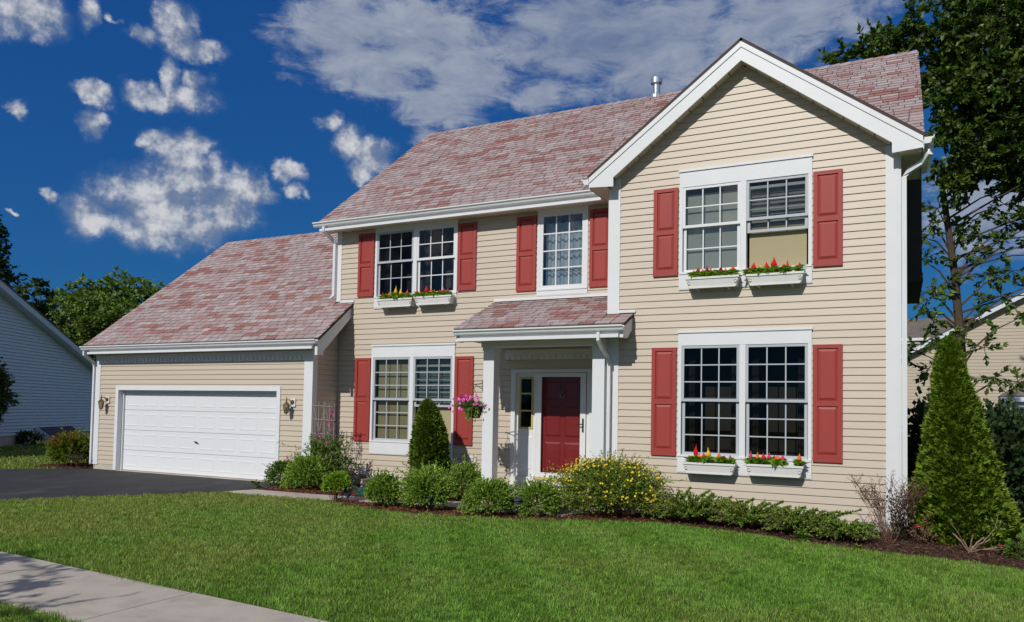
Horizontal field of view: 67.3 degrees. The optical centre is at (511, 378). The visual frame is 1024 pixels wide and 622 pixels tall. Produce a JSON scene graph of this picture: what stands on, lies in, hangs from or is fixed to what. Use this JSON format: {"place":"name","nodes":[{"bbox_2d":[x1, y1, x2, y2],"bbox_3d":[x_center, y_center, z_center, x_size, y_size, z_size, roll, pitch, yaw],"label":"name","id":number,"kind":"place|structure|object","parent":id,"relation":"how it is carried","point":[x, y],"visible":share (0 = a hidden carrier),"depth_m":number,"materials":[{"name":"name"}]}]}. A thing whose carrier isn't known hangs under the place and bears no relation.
{"place":"outdoors","nodes":[
{"label":"outdoors","id":0,"kind":"place"},
{"bbox_2d":[0,468,280,499],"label":"driveway","id":1,"kind":"structure","parent":0,"point":[37,483],"depth_m":15.03,"materials":[{"name":"grey asphalt"}]},
{"bbox_2d":[251,479,260,487],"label":"weed","id":2,"kind":"object","parent":1,"relation":"on","point":[256,483],"visible":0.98,"depth_m":14.66,"materials":[{"name":"green plant"}]},
{"bbox_2d":[0,552,328,621],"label":"sidewalk","id":3,"kind":"structure","parent":0,"point":[73,592],"depth_m":6.20,"materials":[{"name":"grey pale concrete"}]},
{"bbox_2d":[117,470,275,482],"bbox_3d":[-6.945,2.171,16.992,5.250,0.070,0.400,0,-3,27],"label":"garage apron","id":4,"kind":"object","parent":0,"point":[192,475],"visible":0.29,"depth_m":16.90,"materials":[{"name":"concrete"}]},
{"bbox_2d":[225,489,589,515],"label":"garden path","id":5,"kind":"structure","parent":0,"point":[453,504],"depth_m":13.22,"materials":[{"name":"concrete"}]},
{"bbox_2d":[0,444,1023,621],"bbox_3d":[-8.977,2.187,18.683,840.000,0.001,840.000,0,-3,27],"label":"lawn","id":6,"kind":"structure","parent":0,"point":[426,614],"depth_m":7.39,"materials":[{"name":"green plant"}]},
{"bbox_2d":[0,357,20,424],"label":"crab apple","id":7,"kind":"object","parent":6,"relation":"on","point":[5,396],"visible":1,"depth_m":24.71,"materials":[{"name":"green plant"}]},
{"bbox_2d":[0,214,34,305],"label":"tree","id":8,"kind":"object","parent":6,"relation":"on","point":[6,274],"visible":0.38,"depth_m":45.33,"materials":[{"name":"green plant"}]},
{"bbox_2d":[15,428,46,444],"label":"shrub","id":9,"kind":"object","parent":6,"relation":"on","point":[29,434],"visible":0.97,"depth_m":27.50,"materials":[{"name":"green plant"}]},
{"bbox_2d":[0,444,88,468],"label":"grass","id":10,"kind":"structure","parent":6,"relation":"on","point":[26,461],"depth_m":21.33,"materials":[{"name":"green plant"}]},
{"bbox_2d":[9,277,82,345],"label":"tree","id":11,"kind":"object","parent":6,"relation":"on","point":[42,308],"visible":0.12,"depth_m":49.26,"materials":[{"name":"green plant"}]},
{"bbox_2d":[0,278,95,446],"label":"house","id":12,"kind":"structure","parent":6,"relation":"on","point":[50,366],"depth_m":28.79,"materials":[{"name":"plastic"}]},
{"bbox_2d":[35,426,89,443],"bbox_3d":[-17.443,2.164,30.038,0.910,0.660,2.650,1,-2,-4],"label":"window well cover","id":13,"kind":"object","parent":12,"relation":"attached to","point":[48,431],"depth_m":29.35,"materials":[{"name":"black plastic"}]},
{"bbox_2d":[36,462,92,468],"bbox_3d":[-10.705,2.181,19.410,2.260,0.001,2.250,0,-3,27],"label":"mulch bed","id":14,"kind":"object","parent":6,"relation":"on","point":[67,466],"visible":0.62,"depth_m":19.07,"materials":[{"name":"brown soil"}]},
{"bbox_2d":[36,426,89,468],"bbox_3d":[-10.722,1.683,18.934,2.084,1.015,1.161,-1,-3,36],"label":"burning bush","id":15,"kind":"object","parent":14,"relation":"on","point":[72,447],"visible":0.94,"depth_m":18.80,"materials":[{"name":"green plant"}]},
{"bbox_2d":[46,290,140,359],"bbox_3d":[-20.788,-0.868,39.212,6.314,7.541,4.740,1,-2,-6],"label":"tree","id":16,"kind":"object","parent":6,"relation":"on","point":[107,313],"visible":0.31,"depth_m":38.33,"materials":[{"name":"green plant"}]},
{"bbox_2d":[46,265,166,333],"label":"tree","id":17,"kind":"object","parent":6,"relation":"on","point":[124,291],"visible":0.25,"depth_m":45.07,"materials":[{"name":"green plant"}]},
{"bbox_2d":[79,37,934,533],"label":"house","id":18,"kind":"structure","parent":6,"relation":"on","point":[561,253],"depth_m":13.34,"materials":[{"name":"beige plastic"}]},
{"bbox_2d":[98,395,109,409],"bbox_3d":[-9.626,0.558,18.111,0.244,0.365,0.141,3,-3,-40],"label":"wall lantern","id":19,"kind":"object","parent":18,"relation":"attached to","point":[102,401],"depth_m":18.09,"materials":[{"name":"gold metal"}]},
{"bbox_2d":[123,392,276,479],"bbox_3d":[-6.972,1.199,17.020,4.880,1.888,0.090,0,-3,27],"label":"garage door","id":20,"kind":"structure","parent":18,"relation":"in","point":[227,435],"depth_m":16.96,"materials":[{"name":"white metal"}]},
{"bbox_2d":[283,397,295,414],"bbox_3d":[-4.518,0.547,15.549,0.244,0.365,0.141,3,-3,-40],"label":"wall lantern","id":21,"kind":"object","parent":18,"relation":"attached to","point":[292,404],"depth_m":15.55,"materials":[{"name":"gold metal"}]},
{"bbox_2d":[361,473,397,486],"bbox_3d":[-2.634,2.043,15.271,0.620,0.282,0.418,0,-3,27],"label":"basement window","id":22,"kind":"structure","parent":18,"relation":"in","point":[363,481],"depth_m":15.29,"materials":[{"name":"concrete"}]},
{"bbox_2d":[376,297,414,310],"bbox_3d":[-2.310,-1.492,15.397,0.860,0.205,0.214,0,-3,27],"label":"window box","id":23,"kind":"object","parent":18,"relation":"attached to","point":[409,302],"visible":0.94,"depth_m":15.31,"materials":[{"name":"white plastic"}]},
{"bbox_2d":[391,288,398,298],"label":"celosia","id":24,"kind":"object","parent":23,"relation":"in","point":[394,293],"visible":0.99,"depth_m":15.30,"materials":[{"name":"yellow plant"}]},
{"bbox_2d":[402,289,411,297],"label":"celosia","id":25,"kind":"object","parent":23,"relation":"on","point":[407,294],"visible":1,"depth_m":15.22,"materials":[{"name":"green plant"}]},
{"bbox_2d":[369,343,455,457],"bbox_3d":[-1.846,0.431,15.556,2.004,2.218,0.750,0,-3,27],"label":"window","id":26,"kind":"structure","parent":18,"relation":"in","point":[402,375],"depth_m":15.41,"materials":[{"name":"white glass"}]},
{"bbox_2d":[374,220,458,308],"bbox_3d":[-1.780,-2.252,15.656,1.984,1.668,0.750,0,-3,27],"label":"window","id":27,"kind":"structure","parent":18,"relation":"in","point":[413,257],"depth_m":15.56,"materials":[{"name":"clear glass"}]},
{"bbox_2d":[413,295,454,307],"bbox_3d":[-1.506,-1.503,14.994,0.860,0.205,0.214,0,-3,27],"label":"window box","id":28,"kind":"object","parent":18,"relation":"attached to","point":[434,300],"visible":1,"depth_m":14.90,"materials":[{"name":"white plastic"}]},
{"bbox_2d":[412,289,419,296],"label":"celosia","id":29,"kind":"object","parent":28,"relation":"on","point":[415,293],"visible":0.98,"depth_m":15.11,"materials":[{"name":"green plant"}]},
{"bbox_2d":[422,286,429,296],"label":"celosia","id":30,"kind":"object","parent":28,"relation":"on","point":[426,290],"visible":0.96,"depth_m":15.02,"materials":[{"name":"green plant"}]},
{"bbox_2d":[429,289,437,295],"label":"celosia","id":31,"kind":"object","parent":28,"relation":"on","point":[433,292],"visible":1,"depth_m":14.89,"materials":[{"name":"green plant"}]},
{"bbox_2d":[444,289,451,294],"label":"celosia","id":32,"kind":"object","parent":28,"relation":"on","point":[447,292],"visible":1,"depth_m":14.82,"materials":[{"name":"green plant"}]},
{"bbox_2d":[535,373,586,477],"bbox_3d":[0.861,0.839,13.778,0.958,1.892,0.104,0,-3,27],"label":"storm door","id":33,"kind":"structure","parent":18,"relation":"in","point":[583,387],"depth_m":13.85,"materials":[{"name":"white glass"}]},
{"bbox_2d":[537,205,588,296],"bbox_3d":[1.023,-2.298,14.140,1.014,1.598,0.550,0,-3,27],"label":"window","id":34,"kind":"structure","parent":18,"relation":"in","point":[562,245],"depth_m":14.04,"materials":[{"name":"clear glass"}]},
{"bbox_2d":[541,377,586,473],"bbox_3d":[0.923,0.846,13.860,0.930,1.894,0.081,0,-3,27],"label":"front door","id":35,"kind":"structure","parent":18,"relation":"in","point":[560,434],"depth_m":13.88,"materials":[{"name":"paint"}]},
{"bbox_2d":[682,461,736,476],"bbox_3d":[2.954,1.358,11.494,0.780,0.205,0.214,0,-3,27],"label":"window box","id":36,"kind":"object","parent":18,"relation":"attached to","point":[695,468],"visible":1,"depth_m":11.41,"materials":[{"name":"white plastic"}]},
{"bbox_2d":[687,446,698,461],"bbox_3d":[2.760,1.132,11.559,0.184,0.295,0.205,3,-3,-34],"label":"celosia","id":37,"kind":"object","parent":36,"relation":"in","point":[695,452],"visible":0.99,"depth_m":11.55,"materials":[{"name":"red plant"}]},
{"bbox_2d":[693,454,703,461],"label":"celosia","id":38,"kind":"object","parent":36,"relation":"in","point":[697,457],"visible":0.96,"depth_m":11.51,"materials":[{"name":"green plant"}]},
{"bbox_2d":[696,451,709,462],"bbox_3d":[2.869,1.184,11.492,0.199,0.190,0.219,3,-3,-36],"label":"celosia","id":39,"kind":"object","parent":36,"relation":"on","point":[703,454],"visible":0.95,"depth_m":11.50,"materials":[{"name":"green plant"}]},
{"bbox_2d":[701,449,715,462],"bbox_3d":[2.922,1.149,11.427,0.233,0.256,0.220,0,-3,27],"label":"celosia","id":40,"kind":"object","parent":36,"relation":"on","point":[708,455],"visible":1,"depth_m":11.42,"materials":[{"name":"green plant"}]},
{"bbox_2d":[712,453,723,462],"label":"celosia","id":41,"kind":"object","parent":36,"relation":"on","point":[718,457],"visible":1,"depth_m":11.39,"materials":[{"name":"green plant"}]},
{"bbox_2d":[719,456,729,463],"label":"celosia","id":42,"kind":"object","parent":36,"relation":"in","point":[723,460],"visible":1,"depth_m":11.34,"materials":[{"name":"green plant"}]},
{"bbox_2d":[724,455,735,463],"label":"celosia","id":43,"kind":"object","parent":36,"relation":"on","point":[732,460],"visible":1,"depth_m":11.31,"materials":[{"name":"green plant"}]},
{"bbox_2d":[685,274,740,292],"bbox_3d":[3.031,-1.429,11.594,0.800,0.205,0.214,0,-3,27],"label":"window box","id":44,"kind":"object","parent":18,"relation":"attached to","point":[721,281],"visible":1,"depth_m":11.51,"materials":[{"name":"white plastic"}]},
{"bbox_2d":[687,270,697,276],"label":"celosia","id":45,"kind":"object","parent":44,"relation":"on","point":[691,273],"visible":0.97,"depth_m":11.66,"materials":[{"name":"green plant"}]},
{"bbox_2d":[695,269,708,276],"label":"celosia","id":46,"kind":"object","parent":44,"relation":"in","point":[702,272],"visible":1,"depth_m":11.59,"materials":[{"name":"green plant"}]},
{"bbox_2d":[700,267,712,275],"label":"celosia","id":47,"kind":"object","parent":44,"relation":"on","point":[708,271],"visible":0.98,"depth_m":11.56,"materials":[{"name":"green plant"}]},
{"bbox_2d":[704,268,716,275],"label":"celosia","id":48,"kind":"object","parent":44,"relation":"in","point":[713,273],"visible":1,"depth_m":11.55,"materials":[{"name":"green plant"}]},
{"bbox_2d":[713,267,724,275],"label":"celosia","id":49,"kind":"object","parent":44,"relation":"on","point":[719,271],"visible":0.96,"depth_m":11.51,"materials":[{"name":"green plant"}]},
{"bbox_2d":[718,267,730,274],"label":"celosia","id":50,"kind":"object","parent":44,"relation":"in","point":[725,272],"visible":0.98,"depth_m":11.45,"materials":[{"name":"green plant"}]},
{"bbox_2d":[727,266,739,274],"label":"celosia","id":51,"kind":"object","parent":44,"relation":"on","point":[733,271],"visible":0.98,"depth_m":11.40,"materials":[{"name":"green plant"}]},
{"bbox_2d":[677,327,812,478],"bbox_3d":[3.438,0.350,11.447,1.954,2.178,0.140,0,-3,27],"label":"window","id":52,"kind":"structure","parent":18,"relation":"in","point":[741,392],"depth_m":11.39,"materials":[{"name":"white glass"}]},
{"bbox_2d":[678,154,812,289],"bbox_3d":[3.622,-2.294,11.827,1.954,1.878,0.750,0,-3,27],"label":"window","id":53,"kind":"structure","parent":18,"relation":"in","point":[741,215],"depth_m":11.55,"materials":[{"name":"white glass"}]},
{"bbox_2d":[745,464,804,478],"bbox_3d":[3.786,1.341,11.078,0.800,0.205,0.214,0,-3,27],"label":"window box","id":54,"kind":"object","parent":18,"relation":"attached to","point":[790,471],"visible":0.96,"depth_m":11.00,"materials":[{"name":"white plastic"}]},
{"bbox_2d":[742,452,755,463],"bbox_3d":[3.471,1.157,11.204,0.241,0.212,0.246,0,-3,27],"label":"celosia","id":55,"kind":"object","parent":54,"relation":"on","point":[749,460],"visible":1,"depth_m":11.18,"materials":[{"name":"green plant"}]},
{"bbox_2d":[752,452,763,463],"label":"celosia","id":56,"kind":"object","parent":54,"relation":"on","point":[756,458],"visible":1,"depth_m":11.14,"materials":[{"name":"green plant"}]},
{"bbox_2d":[758,453,767,463],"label":"celosia","id":57,"kind":"object","parent":54,"relation":"in","point":[763,457],"visible":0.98,"depth_m":11.09,"materials":[{"name":"green plant"}]},
{"bbox_2d":[761,452,772,464],"bbox_3d":[3.704,1.159,11.089,0.245,0.206,0.196,0,-3,27],"label":"celosia","id":58,"kind":"object","parent":54,"relation":"in","point":[768,457],"visible":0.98,"depth_m":11.08,"materials":[{"name":"pink plant"}]},
{"bbox_2d":[768,455,784,465],"bbox_3d":[3.791,1.177,11.002,0.241,0.168,0.238,0,-3,27],"label":"celosia","id":59,"kind":"object","parent":54,"relation":"on","point":[776,459],"visible":1,"depth_m":10.96,"materials":[{"name":"green plant"}]},
{"bbox_2d":[779,455,787,465],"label":"celosia","id":60,"kind":"object","parent":54,"relation":"on","point":[784,459],"visible":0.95,"depth_m":10.98,"materials":[{"name":"pink plant"}]},
{"bbox_2d":[792,454,808,465],"bbox_3d":[4.087,1.162,10.905,0.235,0.201,0.218,0,-3,27],"label":"celosia","id":61,"kind":"object","parent":54,"relation":"on","point":[797,462],"visible":1,"depth_m":10.89,"materials":[{"name":"green plant"}]},
{"bbox_2d":[746,271,804,289],"bbox_3d":[3.836,-1.426,11.190,0.800,0.205,0.214,0,-3,27],"label":"window box","id":62,"kind":"object","parent":18,"relation":"attached to","point":[777,278],"visible":1,"depth_m":11.11,"materials":[{"name":"white plastic"}]},
{"bbox_2d":[742,267,750,274],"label":"celosia","id":63,"kind":"object","parent":62,"relation":"in","point":[745,271],"visible":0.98,"depth_m":11.31,"materials":[{"name":"green plant"}]},
{"bbox_2d":[747,263,757,273],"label":"celosia","id":64,"kind":"object","parent":62,"relation":"in","point":[753,268],"visible":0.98,"depth_m":11.27,"materials":[{"name":"green plant"}]},
{"bbox_2d":[755,266,766,272],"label":"celosia","id":65,"kind":"object","parent":62,"relation":"on","point":[759,269],"visible":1,"depth_m":11.18,"materials":[{"name":"green plant"}]},
{"bbox_2d":[762,262,773,272],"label":"celosia","id":66,"kind":"object","parent":62,"relation":"in","point":[766,266],"visible":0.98,"depth_m":11.18,"materials":[{"name":"green plant"}]},
{"bbox_2d":[768,258,779,272],"bbox_3d":[3.801,-1.641,11.171,0.218,0.273,0.186,0,-3,27],"label":"celosia","id":67,"kind":"object","parent":62,"relation":"on","point":[774,266],"visible":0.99,"depth_m":11.15,"materials":[{"name":"green plant"}]},
{"bbox_2d":[777,264,788,271],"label":"celosia","id":68,"kind":"object","parent":62,"relation":"in","point":[783,267],"visible":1,"depth_m":11.04,"materials":[{"name":"green plant"}]},
{"bbox_2d":[784,259,793,271],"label":"celosia","id":69,"kind":"object","parent":62,"relation":"on","point":[790,268],"visible":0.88,"depth_m":11.06,"materials":[{"name":"green plant"}]},
{"bbox_2d":[792,262,804,271],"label":"celosia","id":70,"kind":"object","parent":62,"relation":"on","point":[797,267],"visible":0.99,"depth_m":11.00,"materials":[{"name":"green plant"}]},
{"bbox_2d":[470,487,605,512],"bbox_3d":[0.612,2.070,13.111,2.300,0.230,1.350,0,-3,27],"label":"stoop","id":71,"kind":"object","parent":6,"relation":"on","point":[588,510],"depth_m":12.15,"materials":[{"name":"concrete"}]},
{"bbox_2d":[256,482,1023,569],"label":"mulch bed","id":72,"kind":"object","parent":6,"relation":"on","point":[882,546],"visible":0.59,"depth_m":10.36,"materials":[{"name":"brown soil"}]},
{"bbox_2d":[262,458,294,485],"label":"shrub","id":73,"kind":"object","parent":72,"relation":"on","point":[278,468],"visible":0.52,"depth_m":15.10,"materials":[{"name":"green plant"}]},
{"bbox_2d":[278,448,332,489],"bbox_3d":[-3.949,1.739,14.828,1.367,0.814,0.949,0,-3,27],"label":"shrub","id":74,"kind":"object","parent":72,"relation":"on","point":[307,464],"visible":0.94,"depth_m":14.60,"materials":[{"name":"green plant"}]},
{"bbox_2d":[311,401,334,485],"bbox_3d":[-3.744,1.281,15.219,0.595,1.680,0.048,0,-3,27],"label":"trellis","id":75,"kind":"object","parent":72,"relation":"on","point":[323,416],"visible":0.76,"depth_m":15.23,"materials":[{"name":"brown wood"}]},
{"bbox_2d":[276,407,362,486],"bbox_3d":[-3.675,1.345,15.141,1.975,1.722,0.711,0,-3,27],"label":"sweet pea","id":76,"kind":"object","parent":75,"relation":"attached to","point":[322,447],"visible":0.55,"depth_m":15.00,"materials":[{"name":"green plant"}]},
{"bbox_2d":[319,469,352,501],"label":"topiary","id":77,"kind":"object","parent":72,"relation":"on","point":[338,479],"visible":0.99,"depth_m":12.73,"materials":[{"name":"green plant"}]},
{"bbox_2d":[343,487,352,501],"bbox_3d":[-2.734,1.926,12.797,0.180,0.272,0.175,0,-3,27],"label":"path light","id":78,"kind":"object","parent":72,"relation":"on","point":[347,493],"visible":0.93,"depth_m":12.76,"materials":[{"name":"black plastic"}]},
{"bbox_2d":[350,483,364,494],"bbox_3d":[-2.702,1.988,14.008,0.446,0.255,0.402,0,-3,27],"label":"garden hose","id":79,"kind":"object","parent":72,"relation":"on","point":[360,490],"visible":0.32,"depth_m":13.89,"materials":[{"name":"teal plastic"}]},
{"bbox_2d":[363,468,405,505],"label":"boxwood","id":80,"kind":"object","parent":72,"relation":"on","point":[378,483],"visible":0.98,"depth_m":12.31,"materials":[{"name":"green plant"}]},
{"bbox_2d":[395,459,458,509],"bbox_3d":[-1.345,1.669,12.047,1.015,0.824,0.958,1,-2,3],"label":"boxwood","id":81,"kind":"object","parent":72,"relation":"on","point":[438,489],"visible":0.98,"depth_m":11.93,"materials":[{"name":"green plant"}]},
{"bbox_2d":[422,494,432,510],"bbox_3d":[-1.300,1.914,11.866,0.180,0.272,0.175,0,-3,27],"label":"path light","id":82,"kind":"object","parent":72,"relation":"on","point":[430,499],"visible":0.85,"depth_m":11.82,"materials":[{"name":"black plastic"}]},
{"bbox_2d":[405,397,451,491],"bbox_3d":[-1.493,1.265,13.996,0.868,1.866,0.888,0,-3,27],"label":"arborvitae","id":83,"kind":"object","parent":72,"relation":"on","point":[430,440],"visible":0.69,"depth_m":13.79,"materials":[{"name":"green plant"}]},
{"bbox_2d":[411,458,453,498],"bbox_3d":[-1.421,1.762,13.329,0.888,0.758,0.822,0,-3,27],"label":"boxwood","id":84,"kind":"object","parent":72,"relation":"on","point":[441,472],"visible":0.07,"depth_m":13.34,"materials":[{"name":"green plant"}]},
{"bbox_2d":[445,454,480,498],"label":"boxwood","id":85,"kind":"object","parent":72,"relation":"on","point":[459,471],"visible":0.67,"depth_m":13.32,"materials":[{"name":"green plant"}]},
{"bbox_2d":[457,474,519,514],"bbox_3d":[-0.309,1.759,11.633,1.048,0.648,0.930,0,-3,27],"label":"boxwood","id":86,"kind":"object","parent":72,"relation":"on","point":[494,492],"visible":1,"depth_m":11.50,"materials":[{"name":"green plant"}]},
{"bbox_2d":[512,497,522,514],"bbox_3d":[0.077,1.927,11.577,0.180,0.272,0.175,0,-3,27],"label":"path light","id":87,"kind":"object","parent":72,"relation":"on","point":[517,500],"visible":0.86,"depth_m":11.53,"materials":[{"name":"black plastic"}]},
{"bbox_2d":[510,472,565,516],"bbox_3d":[0.417,1.756,11.695,0.917,0.686,0.848,0,-3,27],"label":"boxwood","id":88,"kind":"object","parent":72,"relation":"on","point":[546,494],"visible":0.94,"depth_m":11.54,"materials":[{"name":"green plant"}]},
{"bbox_2d":[540,448,686,519],"bbox_3d":[1.470,1.588,11.699,2.389,1.059,1.324,0,-3,27],"label":"potentilla","id":89,"kind":"object","parent":72,"relation":"on","point":[579,481],"visible":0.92,"depth_m":11.42,"materials":[{"name":"green plant"}]},
{"bbox_2d":[648,486,743,522],"bbox_3d":[2.659,1.809,11.147,1.415,0.516,0.975,0,-3,27],"label":"juniper","id":90,"kind":"object","parent":72,"relation":"on","point":[691,509],"visible":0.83,"depth_m":10.97,"materials":[{"name":"green plant"}]},
{"bbox_2d":[703,498,792,527],"bbox_3d":[3.300,1.855,10.705,1.289,0.411,1.011,0,-3,27],"label":"juniper","id":91,"kind":"object","parent":72,"relation":"on","point":[740,515],"visible":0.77,"depth_m":10.56,"materials":[{"name":"green plant"}]},
{"bbox_2d":[792,528,812,541],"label":"weed","id":92,"kind":"object","parent":72,"relation":"on","point":[801,535],"visible":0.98,"depth_m":9.56,"materials":[{"name":"green plant"}]},
{"bbox_2d":[756,505,861,533],"bbox_3d":[3.905,1.855,10.166,1.336,0.389,0.939,0,-3,27],"label":"juniper","id":93,"kind":"object","parent":72,"relation":"on","point":[789,520],"visible":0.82,"depth_m":10.08,"materials":[{"name":"green plant"}]},
{"bbox_2d":[804,516,880,540],"bbox_3d":[4.184,1.893,9.741,0.893,0.289,0.728,0,-3,27],"label":"juniper","id":94,"kind":"object","parent":72,"relation":"on","point":[844,529],"visible":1,"depth_m":9.62,"materials":[{"name":"green plant"}]},
{"bbox_2d":[846,471,940,542],"bbox_3d":[4.869,1.623,9.837,1.100,0.914,0.672,0,-3,27],"label":"rose bush","id":95,"kind":"object","parent":72,"relation":"on","point":[901,520],"visible":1,"depth_m":9.77,"materials":[{"name":"brown plant"}]},
{"bbox_2d":[907,334,1023,547],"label":"arborvitae","id":96,"kind":"object","parent":72,"relation":"on","point":[966,493],"visible":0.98,"depth_m":9.67,"materials":[{"name":"green plant"}]},
{"bbox_2d":[950,514,1012,552],"bbox_3d":[5.535,1.822,9.044,0.654,0.489,0.169,0,-3,27],"label":"rose stump","id":97,"kind":"object","parent":72,"relation":"on","point":[971,549],"visible":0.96,"depth_m":9.04,"materials":[{"name":"plant"}]},
{"bbox_2d":[996,538,1023,559],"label":"rose bush","id":98,"kind":"object","parent":72,"relation":"on","point":[1014,550],"visible":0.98,"depth_m":8.76,"materials":[{"name":"green plant"}]},
{"bbox_2d":[907,385,930,503],"bbox_3d":[7.217,1.190,12.941,1.547,2.163,1.848,0,-3,27],"label":"lilac bush","id":99,"kind":"object","parent":6,"relation":"on","point":[920,409],"visible":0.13,"depth_m":12.86,"materials":[{"name":"green plant"}]},
{"bbox_2d":[816,0,1023,394],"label":"tree","id":100,"kind":"object","parent":6,"relation":"on","point":[973,81],"visible":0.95,"depth_m":20.55,"materials":[{"name":"green plant"}]},
{"bbox_2d":[981,395,1023,513],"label":"lilac bush","id":101,"kind":"object","parent":6,"relation":"on","point":[1006,425],"visible":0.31,"depth_m":11.16,"materials":[{"name":"green plant"}]},
{"bbox_2d":[0,0,1023,321],"label":"sky","id":102,"kind":"structure","parent":0,"point":[145,138],"materials":[{"name":"blue"}]},
{"bbox_2d":[901,317,970,346],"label":"house","id":103,"kind":"structure","parent":0,"point":[914,331],"depth_m":52.97,"materials":[{"name":"grey"}]},
{"bbox_2d":[907,291,1023,454],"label":"house","id":104,"kind":"structure","parent":0,"point":[1012,353],"depth_m":33.91,"materials":[{"name":"grey"}]},
{"bbox_2d":[999,382,1023,410],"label":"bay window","id":105,"kind":"structure","parent":104,"relation":"in","point":[1018,396],"depth_m":32.78,"materials":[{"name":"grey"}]},
{"bbox_3d":[-0.598,0.120,13.327,0.252,0.200,0.040,0,-3,27],"label":"plant bracket","id":106,"kind":"object","parent":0,"visible":0},
{"bbox_2d":[448,389,486,424],"bbox_3d":[-0.703,0.465,13.339,0.728,0.694,0.560,0,-3,27],"label":"hanging basket","id":107,"kind":"object","parent":106,"relation":"hanging from","point":[472,409],"visible":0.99,"depth_m":13.22,"materials":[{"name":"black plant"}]}
]}

